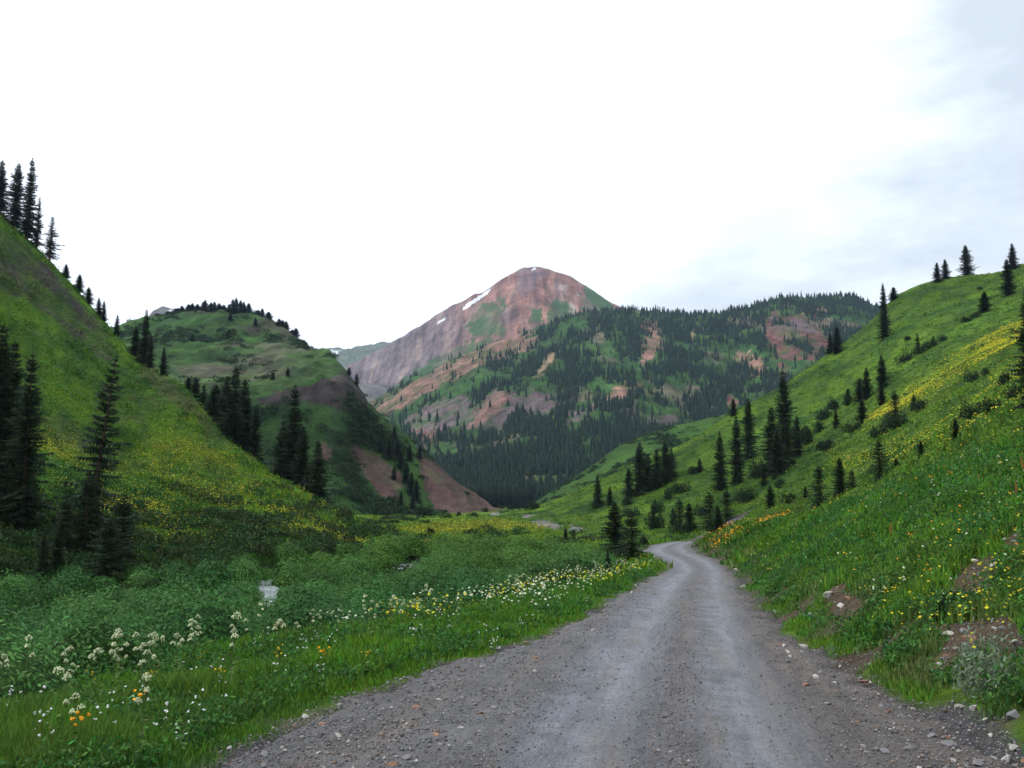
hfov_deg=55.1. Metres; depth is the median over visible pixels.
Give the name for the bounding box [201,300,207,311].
spruce tree
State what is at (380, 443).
spruce tree
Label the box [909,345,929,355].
shrub
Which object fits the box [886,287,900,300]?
spruce tree
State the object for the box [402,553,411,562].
shrub
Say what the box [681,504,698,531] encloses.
spruce tree
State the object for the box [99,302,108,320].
spruce tree
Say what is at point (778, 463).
spruce tree
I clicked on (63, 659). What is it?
umbel plant
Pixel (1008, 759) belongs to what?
rock
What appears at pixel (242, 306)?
spruce tree
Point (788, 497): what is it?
shrub
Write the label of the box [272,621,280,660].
umbel plant
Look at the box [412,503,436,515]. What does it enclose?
shrub
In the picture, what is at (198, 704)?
white wildflower
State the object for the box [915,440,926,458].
spruce tree
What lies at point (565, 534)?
spruce tree
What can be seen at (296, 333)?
spruce tree
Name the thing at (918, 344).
spruce tree
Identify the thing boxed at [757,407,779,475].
spruce tree
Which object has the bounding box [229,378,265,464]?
spruce tree
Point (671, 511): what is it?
spruce tree
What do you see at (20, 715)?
roadside grass
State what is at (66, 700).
umbel plant
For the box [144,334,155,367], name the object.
spruce tree
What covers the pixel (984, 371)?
shrub
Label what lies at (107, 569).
spruce tree
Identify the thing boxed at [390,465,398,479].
spruce tree
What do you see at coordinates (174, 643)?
umbel plant
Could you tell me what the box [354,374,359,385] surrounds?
spruce tree
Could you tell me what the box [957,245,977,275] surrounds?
spruce tree
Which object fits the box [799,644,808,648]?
rock
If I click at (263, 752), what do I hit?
stone
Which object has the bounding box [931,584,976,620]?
shrub
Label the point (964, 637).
rock
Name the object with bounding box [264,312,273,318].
spruce tree
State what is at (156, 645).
umbel plant
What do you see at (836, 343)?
spruce tree
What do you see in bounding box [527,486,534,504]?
spruce tree
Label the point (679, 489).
shrub
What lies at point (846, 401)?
shrub
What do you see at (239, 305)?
spruce tree
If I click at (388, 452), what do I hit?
spruce tree
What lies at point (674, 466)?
spruce tree
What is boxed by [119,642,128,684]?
umbel plant
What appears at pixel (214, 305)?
spruce tree
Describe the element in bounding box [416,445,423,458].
spruce tree
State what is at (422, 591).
umbel plant
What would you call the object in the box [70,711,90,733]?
golden wildflower
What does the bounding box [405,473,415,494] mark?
spruce tree
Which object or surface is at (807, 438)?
shrub
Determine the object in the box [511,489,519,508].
spruce tree
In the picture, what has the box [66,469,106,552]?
spruce tree
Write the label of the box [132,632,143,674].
umbel plant
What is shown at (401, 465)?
spruce tree
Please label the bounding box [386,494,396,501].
shrub
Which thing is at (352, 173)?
sky
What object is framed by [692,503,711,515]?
shrub
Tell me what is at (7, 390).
spruce tree
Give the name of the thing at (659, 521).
shrub
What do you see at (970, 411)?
shrub
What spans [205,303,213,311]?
spruce tree
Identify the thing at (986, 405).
shrub
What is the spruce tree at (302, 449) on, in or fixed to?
on the ground at (498, 316)
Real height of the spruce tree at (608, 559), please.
2.192 m
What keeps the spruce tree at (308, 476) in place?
on the ground at (498, 316)
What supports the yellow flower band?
on the ground at (498, 316)
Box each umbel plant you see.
[0,653,8,688]
[22,634,35,701]
[53,666,71,734]
[61,648,71,685]
[63,645,73,686]
[63,692,85,747]
[68,663,79,682]
[88,647,103,715]
[108,631,123,689]
[111,628,121,677]
[111,654,120,692]
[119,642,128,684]
[129,672,152,764]
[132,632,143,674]
[137,649,156,706]
[139,642,147,686]
[146,633,156,665]
[148,631,164,674]
[149,635,164,674]
[170,633,183,675]
[184,633,193,667]
[186,618,193,666]
[190,625,201,664]
[196,614,200,647]
[226,611,241,680]
[229,628,237,670]
[257,602,263,639]
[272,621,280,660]
[276,619,285,665]
[293,622,300,650]
[362,594,369,625]
[421,585,427,608]
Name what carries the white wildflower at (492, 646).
on the ground at (498, 316)
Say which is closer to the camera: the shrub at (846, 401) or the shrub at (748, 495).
the shrub at (748, 495)
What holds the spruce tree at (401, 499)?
on the ground at (498, 316)
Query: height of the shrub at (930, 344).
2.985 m
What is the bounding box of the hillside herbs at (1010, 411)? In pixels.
[0,209,1023,586]
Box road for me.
[222,541,1010,767]
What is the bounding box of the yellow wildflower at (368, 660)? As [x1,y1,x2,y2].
[361,650,370,674]
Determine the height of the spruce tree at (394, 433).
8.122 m
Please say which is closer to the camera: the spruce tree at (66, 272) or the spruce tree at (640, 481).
the spruce tree at (66, 272)
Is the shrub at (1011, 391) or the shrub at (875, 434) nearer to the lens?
the shrub at (1011, 391)
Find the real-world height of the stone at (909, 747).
0.058 m
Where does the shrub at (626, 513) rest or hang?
on the ground at (498, 316)
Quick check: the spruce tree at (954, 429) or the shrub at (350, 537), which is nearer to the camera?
the spruce tree at (954, 429)
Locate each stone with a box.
[261,750,267,756]
[302,714,308,719]
[386,761,396,765]
[400,754,410,759]
[880,748,890,753]
[903,745,916,750]
[924,714,935,717]
[927,733,936,737]
[940,740,956,745]
[972,759,983,765]
[1009,744,1017,750]
[1012,639,1018,644]
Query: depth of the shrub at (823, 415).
283.04 m
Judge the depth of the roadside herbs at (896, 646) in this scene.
16.77 m
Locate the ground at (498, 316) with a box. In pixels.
[0,212,1023,767]
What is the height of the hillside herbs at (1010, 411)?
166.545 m
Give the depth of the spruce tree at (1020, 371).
69.16 m
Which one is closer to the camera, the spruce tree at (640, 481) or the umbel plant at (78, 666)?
the umbel plant at (78, 666)
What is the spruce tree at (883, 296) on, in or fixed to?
on the ground at (498, 316)
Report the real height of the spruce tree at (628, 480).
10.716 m
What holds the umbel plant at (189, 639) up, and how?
on the ground at (498, 316)
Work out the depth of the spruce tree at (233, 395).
184.75 m
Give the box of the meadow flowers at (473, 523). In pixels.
[364,514,550,540]
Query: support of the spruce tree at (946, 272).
on the ground at (498, 316)
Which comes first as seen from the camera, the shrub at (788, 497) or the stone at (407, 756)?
the stone at (407, 756)
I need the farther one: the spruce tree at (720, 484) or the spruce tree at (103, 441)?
the spruce tree at (720, 484)
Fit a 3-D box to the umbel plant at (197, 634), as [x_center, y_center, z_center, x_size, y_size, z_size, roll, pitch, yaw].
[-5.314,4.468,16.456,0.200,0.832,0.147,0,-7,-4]
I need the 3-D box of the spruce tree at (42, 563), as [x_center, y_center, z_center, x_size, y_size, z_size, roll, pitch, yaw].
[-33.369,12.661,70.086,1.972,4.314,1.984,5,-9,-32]
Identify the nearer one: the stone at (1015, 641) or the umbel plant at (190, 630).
the stone at (1015, 641)
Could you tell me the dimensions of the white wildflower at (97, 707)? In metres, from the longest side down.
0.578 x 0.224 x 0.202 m
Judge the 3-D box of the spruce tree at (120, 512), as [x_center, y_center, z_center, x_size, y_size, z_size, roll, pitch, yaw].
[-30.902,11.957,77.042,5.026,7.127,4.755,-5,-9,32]
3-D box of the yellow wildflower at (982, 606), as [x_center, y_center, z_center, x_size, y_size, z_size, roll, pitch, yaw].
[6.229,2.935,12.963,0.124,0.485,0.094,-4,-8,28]
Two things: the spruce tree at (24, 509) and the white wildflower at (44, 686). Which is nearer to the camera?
the white wildflower at (44, 686)
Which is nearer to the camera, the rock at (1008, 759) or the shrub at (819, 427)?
the rock at (1008, 759)
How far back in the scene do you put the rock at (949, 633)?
13.51 m
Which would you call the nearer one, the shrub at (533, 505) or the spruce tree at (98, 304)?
the spruce tree at (98, 304)
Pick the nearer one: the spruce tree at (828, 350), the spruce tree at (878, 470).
the spruce tree at (878, 470)
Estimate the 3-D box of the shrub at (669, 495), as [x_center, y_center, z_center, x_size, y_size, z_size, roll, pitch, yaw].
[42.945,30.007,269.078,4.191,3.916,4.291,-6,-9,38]
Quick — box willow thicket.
[0,529,639,700]
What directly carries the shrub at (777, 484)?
on the ground at (498, 316)
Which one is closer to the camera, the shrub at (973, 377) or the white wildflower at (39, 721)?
the white wildflower at (39, 721)
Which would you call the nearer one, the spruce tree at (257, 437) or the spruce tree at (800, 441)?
the spruce tree at (257, 437)
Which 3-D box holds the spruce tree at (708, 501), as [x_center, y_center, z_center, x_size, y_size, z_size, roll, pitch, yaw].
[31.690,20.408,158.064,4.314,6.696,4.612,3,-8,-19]
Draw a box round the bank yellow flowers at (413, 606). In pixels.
[353,555,648,620]
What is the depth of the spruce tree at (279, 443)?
167.18 m
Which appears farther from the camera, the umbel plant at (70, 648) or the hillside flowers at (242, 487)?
the hillside flowers at (242, 487)
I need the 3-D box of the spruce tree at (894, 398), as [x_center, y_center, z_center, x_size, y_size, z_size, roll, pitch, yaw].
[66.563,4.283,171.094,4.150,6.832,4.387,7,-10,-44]
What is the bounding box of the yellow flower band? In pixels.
[864,321,1022,422]
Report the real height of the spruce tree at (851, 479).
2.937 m
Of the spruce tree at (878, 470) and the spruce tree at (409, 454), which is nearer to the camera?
the spruce tree at (878, 470)
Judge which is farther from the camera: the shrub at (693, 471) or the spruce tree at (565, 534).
the shrub at (693, 471)
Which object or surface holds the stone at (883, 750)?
on the road
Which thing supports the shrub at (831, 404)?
on the ground at (498, 316)
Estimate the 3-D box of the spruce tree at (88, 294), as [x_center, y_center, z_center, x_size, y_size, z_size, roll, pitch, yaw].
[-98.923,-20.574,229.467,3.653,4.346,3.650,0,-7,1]
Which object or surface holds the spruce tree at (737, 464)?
on the ground at (498, 316)
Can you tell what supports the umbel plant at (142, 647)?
on the ground at (498, 316)
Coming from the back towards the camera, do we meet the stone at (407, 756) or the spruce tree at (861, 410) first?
the spruce tree at (861, 410)
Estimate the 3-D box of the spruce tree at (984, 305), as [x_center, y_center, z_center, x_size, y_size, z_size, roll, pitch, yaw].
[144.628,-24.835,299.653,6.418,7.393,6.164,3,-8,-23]
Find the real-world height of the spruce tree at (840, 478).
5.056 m
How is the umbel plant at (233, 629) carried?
on the ground at (498, 316)
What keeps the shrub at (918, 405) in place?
on the ground at (498, 316)
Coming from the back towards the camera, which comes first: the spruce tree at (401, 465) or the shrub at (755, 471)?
the spruce tree at (401, 465)
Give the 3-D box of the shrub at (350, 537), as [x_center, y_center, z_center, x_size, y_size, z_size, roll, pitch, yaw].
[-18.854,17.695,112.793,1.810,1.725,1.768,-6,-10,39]
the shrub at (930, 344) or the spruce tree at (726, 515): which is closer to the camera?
the spruce tree at (726, 515)
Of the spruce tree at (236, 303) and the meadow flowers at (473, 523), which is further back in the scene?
the spruce tree at (236, 303)
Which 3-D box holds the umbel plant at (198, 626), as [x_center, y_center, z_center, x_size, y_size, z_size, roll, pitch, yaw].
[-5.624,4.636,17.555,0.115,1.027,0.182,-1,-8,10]
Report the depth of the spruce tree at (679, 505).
173.93 m
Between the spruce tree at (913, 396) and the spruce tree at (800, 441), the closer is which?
the spruce tree at (913, 396)
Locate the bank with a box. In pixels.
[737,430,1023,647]
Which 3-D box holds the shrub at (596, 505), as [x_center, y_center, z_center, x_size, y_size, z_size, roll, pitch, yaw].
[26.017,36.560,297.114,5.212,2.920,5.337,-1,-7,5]
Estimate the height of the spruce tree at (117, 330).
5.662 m
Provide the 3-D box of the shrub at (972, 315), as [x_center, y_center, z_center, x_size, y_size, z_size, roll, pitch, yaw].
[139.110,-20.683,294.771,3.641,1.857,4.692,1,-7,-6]
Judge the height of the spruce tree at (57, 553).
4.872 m
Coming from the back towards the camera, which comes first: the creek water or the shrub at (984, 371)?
the shrub at (984, 371)
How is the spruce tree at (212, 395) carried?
on the ground at (498, 316)
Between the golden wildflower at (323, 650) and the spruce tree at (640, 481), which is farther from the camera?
the spruce tree at (640, 481)
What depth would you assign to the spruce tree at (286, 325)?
707.79 m
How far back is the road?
11.65 m
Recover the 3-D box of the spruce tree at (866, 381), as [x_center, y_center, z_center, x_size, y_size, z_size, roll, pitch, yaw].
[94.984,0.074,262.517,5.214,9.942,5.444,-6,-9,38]
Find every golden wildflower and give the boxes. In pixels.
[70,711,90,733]
[133,689,144,723]
[317,646,329,677]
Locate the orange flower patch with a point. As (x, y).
(740, 526)
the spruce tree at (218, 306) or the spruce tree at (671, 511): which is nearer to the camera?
the spruce tree at (671, 511)
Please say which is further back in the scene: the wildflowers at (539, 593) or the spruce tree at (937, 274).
the spruce tree at (937, 274)
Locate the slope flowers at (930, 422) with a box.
[533,321,1023,530]
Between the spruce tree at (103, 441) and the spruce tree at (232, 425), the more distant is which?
the spruce tree at (232, 425)
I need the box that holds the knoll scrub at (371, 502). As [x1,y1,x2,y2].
[112,307,728,514]
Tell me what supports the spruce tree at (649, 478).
on the ground at (498, 316)
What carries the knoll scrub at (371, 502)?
on the ground at (498, 316)
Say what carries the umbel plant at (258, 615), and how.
on the ground at (498, 316)
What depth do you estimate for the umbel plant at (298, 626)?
16.63 m
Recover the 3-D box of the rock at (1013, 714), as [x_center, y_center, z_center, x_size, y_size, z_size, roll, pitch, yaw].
[5.009,3.316,9.802,0.125,0.112,0.138,-6,-10,-28]
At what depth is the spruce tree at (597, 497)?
299.41 m
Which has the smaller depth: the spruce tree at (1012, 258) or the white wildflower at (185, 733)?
the white wildflower at (185, 733)
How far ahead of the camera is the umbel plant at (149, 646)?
14.75 m
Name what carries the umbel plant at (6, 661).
on the ground at (498, 316)
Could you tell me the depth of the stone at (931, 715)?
10.77 m
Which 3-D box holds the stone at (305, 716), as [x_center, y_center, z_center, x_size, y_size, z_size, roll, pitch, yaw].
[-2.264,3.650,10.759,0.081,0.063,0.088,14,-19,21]
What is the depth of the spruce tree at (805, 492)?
133.19 m
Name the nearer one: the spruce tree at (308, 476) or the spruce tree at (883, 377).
the spruce tree at (308, 476)
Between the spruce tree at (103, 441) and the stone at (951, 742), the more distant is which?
the spruce tree at (103, 441)
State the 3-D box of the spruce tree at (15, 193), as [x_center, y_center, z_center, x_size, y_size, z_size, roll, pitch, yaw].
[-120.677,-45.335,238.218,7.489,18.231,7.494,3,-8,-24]
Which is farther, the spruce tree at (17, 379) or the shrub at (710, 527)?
the shrub at (710, 527)
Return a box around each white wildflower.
[33,685,49,723]
[38,720,54,744]
[93,705,115,726]
[147,697,167,731]
[175,720,189,752]
[187,688,204,726]
[490,628,497,654]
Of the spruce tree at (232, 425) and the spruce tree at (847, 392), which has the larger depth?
the spruce tree at (847, 392)
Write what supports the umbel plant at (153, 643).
on the ground at (498, 316)
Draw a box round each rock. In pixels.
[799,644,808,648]
[823,591,832,598]
[942,631,953,635]
[962,634,975,643]
[969,705,976,710]
[1000,754,1011,762]
[1006,709,1019,718]
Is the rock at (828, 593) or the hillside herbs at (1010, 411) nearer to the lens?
the rock at (828, 593)
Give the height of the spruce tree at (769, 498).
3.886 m
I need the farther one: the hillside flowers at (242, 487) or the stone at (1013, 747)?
the hillside flowers at (242, 487)
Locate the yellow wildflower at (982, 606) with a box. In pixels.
[978,587,987,624]
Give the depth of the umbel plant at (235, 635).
12.14 m
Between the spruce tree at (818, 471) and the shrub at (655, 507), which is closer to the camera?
the spruce tree at (818, 471)
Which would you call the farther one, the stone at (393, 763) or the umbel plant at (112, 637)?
the umbel plant at (112, 637)
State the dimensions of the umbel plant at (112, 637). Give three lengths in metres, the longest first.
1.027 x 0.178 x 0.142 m
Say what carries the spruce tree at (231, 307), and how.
on the ground at (498, 316)
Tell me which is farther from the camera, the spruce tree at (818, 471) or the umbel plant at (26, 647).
the spruce tree at (818, 471)
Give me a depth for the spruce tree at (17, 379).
86.65 m
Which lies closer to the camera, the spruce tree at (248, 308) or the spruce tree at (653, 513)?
the spruce tree at (653, 513)
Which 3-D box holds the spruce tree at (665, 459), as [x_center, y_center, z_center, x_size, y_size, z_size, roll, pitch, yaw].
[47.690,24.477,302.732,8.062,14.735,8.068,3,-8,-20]
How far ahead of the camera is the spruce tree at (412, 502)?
412.77 m
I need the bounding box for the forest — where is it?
[372,291,881,501]
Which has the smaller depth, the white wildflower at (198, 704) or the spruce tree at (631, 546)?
the white wildflower at (198, 704)
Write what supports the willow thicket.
on the ground at (498, 316)
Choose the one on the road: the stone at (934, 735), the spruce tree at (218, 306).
the stone at (934, 735)
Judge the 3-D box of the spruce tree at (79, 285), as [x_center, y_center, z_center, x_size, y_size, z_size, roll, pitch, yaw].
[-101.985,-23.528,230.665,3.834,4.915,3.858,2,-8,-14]
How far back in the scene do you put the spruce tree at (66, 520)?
78.14 m
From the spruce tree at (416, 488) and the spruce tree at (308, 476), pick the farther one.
the spruce tree at (416, 488)
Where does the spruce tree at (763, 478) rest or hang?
on the ground at (498, 316)
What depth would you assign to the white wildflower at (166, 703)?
9.20 m
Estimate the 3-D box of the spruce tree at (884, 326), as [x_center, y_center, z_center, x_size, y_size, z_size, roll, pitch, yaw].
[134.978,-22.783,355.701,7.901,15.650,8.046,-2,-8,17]
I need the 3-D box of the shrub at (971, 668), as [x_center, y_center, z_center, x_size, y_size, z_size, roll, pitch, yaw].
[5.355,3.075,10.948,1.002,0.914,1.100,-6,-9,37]
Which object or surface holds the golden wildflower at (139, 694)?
on the ground at (498, 316)
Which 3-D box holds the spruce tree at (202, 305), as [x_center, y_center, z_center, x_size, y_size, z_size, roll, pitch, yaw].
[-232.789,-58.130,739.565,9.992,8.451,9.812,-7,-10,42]
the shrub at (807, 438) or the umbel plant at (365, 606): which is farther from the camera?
the shrub at (807, 438)
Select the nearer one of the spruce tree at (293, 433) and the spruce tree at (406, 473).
the spruce tree at (293, 433)
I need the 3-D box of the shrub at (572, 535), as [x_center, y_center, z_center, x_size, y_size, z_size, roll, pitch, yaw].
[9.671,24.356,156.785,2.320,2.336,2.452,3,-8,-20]
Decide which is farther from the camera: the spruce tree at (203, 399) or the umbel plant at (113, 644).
the spruce tree at (203, 399)
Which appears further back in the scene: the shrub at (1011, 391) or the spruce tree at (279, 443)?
the spruce tree at (279, 443)
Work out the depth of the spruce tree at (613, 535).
85.15 m
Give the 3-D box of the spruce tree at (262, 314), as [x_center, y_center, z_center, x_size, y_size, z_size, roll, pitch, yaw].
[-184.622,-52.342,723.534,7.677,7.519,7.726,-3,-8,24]
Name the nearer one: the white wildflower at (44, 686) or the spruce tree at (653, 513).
the white wildflower at (44, 686)
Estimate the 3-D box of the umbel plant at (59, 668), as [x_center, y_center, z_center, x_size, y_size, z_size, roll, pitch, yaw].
[-3.970,2.963,8.614,0.159,0.949,0.116,3,-8,-19]
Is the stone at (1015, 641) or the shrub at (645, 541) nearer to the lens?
the stone at (1015, 641)
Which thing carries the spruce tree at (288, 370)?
on the ground at (498, 316)
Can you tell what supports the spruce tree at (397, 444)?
on the ground at (498, 316)
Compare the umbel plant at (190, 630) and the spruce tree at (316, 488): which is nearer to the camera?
the umbel plant at (190, 630)
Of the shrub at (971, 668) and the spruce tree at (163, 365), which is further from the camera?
the spruce tree at (163, 365)
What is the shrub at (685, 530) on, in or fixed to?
on the ground at (498, 316)
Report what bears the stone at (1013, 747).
on the ground at (498, 316)
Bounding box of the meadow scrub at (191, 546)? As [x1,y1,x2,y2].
[0,477,684,599]
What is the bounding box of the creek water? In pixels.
[258,561,417,605]
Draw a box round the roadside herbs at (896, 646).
[0,416,1023,767]
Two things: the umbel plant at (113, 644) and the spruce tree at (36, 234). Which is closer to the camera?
the umbel plant at (113, 644)
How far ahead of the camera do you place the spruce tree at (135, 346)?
217.34 m
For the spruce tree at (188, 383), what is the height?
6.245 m
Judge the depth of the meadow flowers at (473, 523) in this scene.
223.63 m
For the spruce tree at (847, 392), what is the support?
on the ground at (498, 316)
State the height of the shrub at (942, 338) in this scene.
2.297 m
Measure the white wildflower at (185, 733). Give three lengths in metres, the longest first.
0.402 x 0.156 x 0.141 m
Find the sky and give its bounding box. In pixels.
[0,0,1023,348]
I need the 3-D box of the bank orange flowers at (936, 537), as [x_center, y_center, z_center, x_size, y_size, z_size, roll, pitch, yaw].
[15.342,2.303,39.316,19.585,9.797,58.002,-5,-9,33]
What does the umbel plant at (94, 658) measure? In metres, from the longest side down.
1.016 x 0.176 x 0.140 m
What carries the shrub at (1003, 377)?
on the ground at (498, 316)
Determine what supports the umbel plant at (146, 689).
on the ground at (498, 316)
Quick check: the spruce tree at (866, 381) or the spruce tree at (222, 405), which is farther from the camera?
the spruce tree at (866, 381)
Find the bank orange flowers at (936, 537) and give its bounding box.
[767,470,1021,569]
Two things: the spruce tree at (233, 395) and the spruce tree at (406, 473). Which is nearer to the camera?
the spruce tree at (233, 395)
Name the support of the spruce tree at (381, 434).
on the ground at (498, 316)
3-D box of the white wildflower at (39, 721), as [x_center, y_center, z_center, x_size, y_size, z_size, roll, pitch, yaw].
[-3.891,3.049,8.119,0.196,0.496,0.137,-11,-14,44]
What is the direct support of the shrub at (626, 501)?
on the ground at (498, 316)
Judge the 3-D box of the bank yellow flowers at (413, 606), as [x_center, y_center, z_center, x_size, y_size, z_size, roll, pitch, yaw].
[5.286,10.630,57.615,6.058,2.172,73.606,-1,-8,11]
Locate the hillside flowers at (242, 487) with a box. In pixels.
[2,318,430,541]
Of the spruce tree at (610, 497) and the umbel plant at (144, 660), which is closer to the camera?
the umbel plant at (144, 660)
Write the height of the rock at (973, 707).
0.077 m
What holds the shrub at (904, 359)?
on the ground at (498, 316)
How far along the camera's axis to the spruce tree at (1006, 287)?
322.79 m
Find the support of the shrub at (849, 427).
on the ground at (498, 316)
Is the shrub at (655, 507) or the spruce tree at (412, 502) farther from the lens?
the spruce tree at (412, 502)
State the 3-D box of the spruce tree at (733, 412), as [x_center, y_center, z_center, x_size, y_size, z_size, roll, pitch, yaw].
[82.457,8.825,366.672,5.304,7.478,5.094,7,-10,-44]
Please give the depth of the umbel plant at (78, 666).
14.41 m
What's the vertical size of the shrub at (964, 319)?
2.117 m
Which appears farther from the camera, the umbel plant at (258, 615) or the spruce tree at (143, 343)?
the spruce tree at (143, 343)
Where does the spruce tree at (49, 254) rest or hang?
on the ground at (498, 316)
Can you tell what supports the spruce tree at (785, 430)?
on the ground at (498, 316)
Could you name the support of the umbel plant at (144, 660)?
on the ground at (498, 316)
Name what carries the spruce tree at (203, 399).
on the ground at (498, 316)
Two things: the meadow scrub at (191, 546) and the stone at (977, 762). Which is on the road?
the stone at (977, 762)
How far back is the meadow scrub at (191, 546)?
97.78 m
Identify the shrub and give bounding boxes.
[325,542,335,554]
[344,531,355,540]
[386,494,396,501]
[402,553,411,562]
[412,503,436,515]
[427,527,434,533]
[525,501,540,509]
[591,501,604,508]
[621,496,634,505]
[621,505,640,516]
[638,533,648,545]
[642,509,667,528]
[648,496,666,513]
[662,487,674,498]
[667,479,691,493]
[667,523,697,533]
[686,465,698,474]
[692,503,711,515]
[702,517,732,531]
[732,486,757,502]
[746,456,767,478]
[773,477,785,488]
[778,492,796,503]
[800,423,814,444]
[812,420,827,433]
[814,438,833,451]
[815,406,832,420]
[827,398,839,409]
[840,421,860,433]
[841,393,853,404]
[867,426,887,438]
[879,410,910,429]
[891,351,911,362]
[906,397,932,411]
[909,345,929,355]
[921,338,940,348]
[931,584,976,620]
[936,335,947,341]
[951,616,1023,702]
[957,396,982,419]
[958,316,973,322]
[963,368,979,382]
[969,313,980,317]
[977,394,1003,413]
[981,367,989,375]
[996,370,1012,385]
[1000,380,1021,398]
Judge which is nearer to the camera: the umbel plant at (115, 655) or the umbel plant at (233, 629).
the umbel plant at (115, 655)
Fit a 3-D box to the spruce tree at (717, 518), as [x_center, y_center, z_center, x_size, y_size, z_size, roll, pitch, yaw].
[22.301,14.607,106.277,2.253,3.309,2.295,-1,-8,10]
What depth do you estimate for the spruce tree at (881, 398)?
224.35 m
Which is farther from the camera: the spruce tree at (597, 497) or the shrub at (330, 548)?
the spruce tree at (597, 497)
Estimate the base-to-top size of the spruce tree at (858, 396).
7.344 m
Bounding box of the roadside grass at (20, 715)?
[0,421,1023,767]
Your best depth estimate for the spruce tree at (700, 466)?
299.56 m
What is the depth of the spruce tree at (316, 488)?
155.18 m
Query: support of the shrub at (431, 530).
on the ground at (498, 316)
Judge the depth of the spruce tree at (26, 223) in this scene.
237.37 m
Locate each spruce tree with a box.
[0,160,11,212]
[0,163,26,226]
[0,325,34,523]
[0,341,42,501]
[0,354,58,531]
[17,158,41,239]
[27,197,44,247]
[32,495,83,553]
[32,531,51,575]
[37,217,64,261]
[42,529,68,577]
[51,355,136,546]
[61,264,71,278]
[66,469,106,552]
[66,518,137,580]
[74,274,85,293]
[83,287,94,304]
[86,492,148,562]
[94,298,101,315]
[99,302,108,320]
[113,315,121,336]
[125,327,140,356]
[134,310,152,363]
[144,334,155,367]
[156,347,169,375]
[184,377,198,401]
[189,378,201,403]
[198,301,207,310]
[198,385,208,406]
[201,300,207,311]
[201,385,221,423]
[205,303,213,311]
[210,301,217,311]
[210,377,231,432]
[211,401,252,446]
[212,303,221,310]
[217,365,250,436]
[229,299,236,312]
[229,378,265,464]
[231,298,238,314]
[234,300,242,313]
[238,302,246,312]
[241,303,252,312]
[245,405,269,463]
[258,308,265,316]
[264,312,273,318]
[265,421,291,479]
[268,383,315,484]
[282,321,290,328]
[285,367,290,376]
[288,427,314,491]
[293,328,300,337]
[299,464,315,492]
[302,441,333,504]
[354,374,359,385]
[377,438,382,452]
[379,427,383,439]
[383,440,394,459]
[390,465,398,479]
[392,426,397,438]
[392,438,403,456]
[396,451,405,469]
[397,491,404,504]
[401,462,411,482]
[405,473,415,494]
[406,444,413,461]
[409,494,419,509]
[411,478,424,502]
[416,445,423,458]
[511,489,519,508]
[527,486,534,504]
[561,528,569,538]
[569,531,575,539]
[589,474,603,504]
[593,500,629,557]
[602,549,612,573]
[606,486,613,505]
[611,513,650,561]
[621,468,637,499]
[626,443,652,496]
[644,454,659,491]
[647,509,660,529]
[650,450,669,488]
[659,441,678,482]
[667,498,685,531]
[668,448,679,477]
[668,508,676,526]
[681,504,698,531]
[694,492,715,528]
[695,459,704,472]
[707,430,731,492]
[710,505,726,531]
[719,488,740,520]
[726,417,750,485]
[728,398,738,415]
[739,398,759,460]
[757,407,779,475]
[758,468,767,487]
[761,486,777,509]
[765,371,801,468]
[765,429,789,479]
[790,416,804,456]
[801,487,809,497]
[807,465,830,507]
[825,333,833,353]
[828,327,845,354]
[829,458,849,497]
[832,411,840,427]
[843,388,852,405]
[843,469,857,490]
[849,378,864,402]
[850,399,868,424]
[858,368,872,399]
[867,439,890,480]
[872,356,894,389]
[874,302,892,340]
[875,384,886,404]
[878,283,887,307]
[882,391,903,421]
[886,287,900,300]
[909,394,916,408]
[914,333,923,347]
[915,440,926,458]
[931,263,942,282]
[940,260,950,279]
[946,419,961,441]
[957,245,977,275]
[973,292,993,312]
[994,259,1019,297]
[1006,288,1023,408]
[1007,243,1022,269]
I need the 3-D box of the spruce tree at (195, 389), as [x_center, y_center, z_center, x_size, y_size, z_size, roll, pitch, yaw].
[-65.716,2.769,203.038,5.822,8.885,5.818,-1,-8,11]
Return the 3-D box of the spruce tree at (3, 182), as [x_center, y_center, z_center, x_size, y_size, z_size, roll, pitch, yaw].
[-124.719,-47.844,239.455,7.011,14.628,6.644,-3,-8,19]
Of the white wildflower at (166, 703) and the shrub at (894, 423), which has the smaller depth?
the white wildflower at (166, 703)
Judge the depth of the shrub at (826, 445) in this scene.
198.21 m
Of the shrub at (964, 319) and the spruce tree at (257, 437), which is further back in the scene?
the shrub at (964, 319)
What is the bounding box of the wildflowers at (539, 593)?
[313,547,637,621]
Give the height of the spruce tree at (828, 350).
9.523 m
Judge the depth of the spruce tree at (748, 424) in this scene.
282.86 m
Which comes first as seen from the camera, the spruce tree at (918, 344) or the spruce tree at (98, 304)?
the spruce tree at (98, 304)
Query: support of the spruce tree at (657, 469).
on the ground at (498, 316)
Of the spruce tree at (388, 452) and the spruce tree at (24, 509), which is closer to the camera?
the spruce tree at (24, 509)
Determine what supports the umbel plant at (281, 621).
on the ground at (498, 316)
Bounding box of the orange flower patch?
[705,509,797,546]
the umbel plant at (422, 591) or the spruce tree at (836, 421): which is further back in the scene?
the spruce tree at (836, 421)

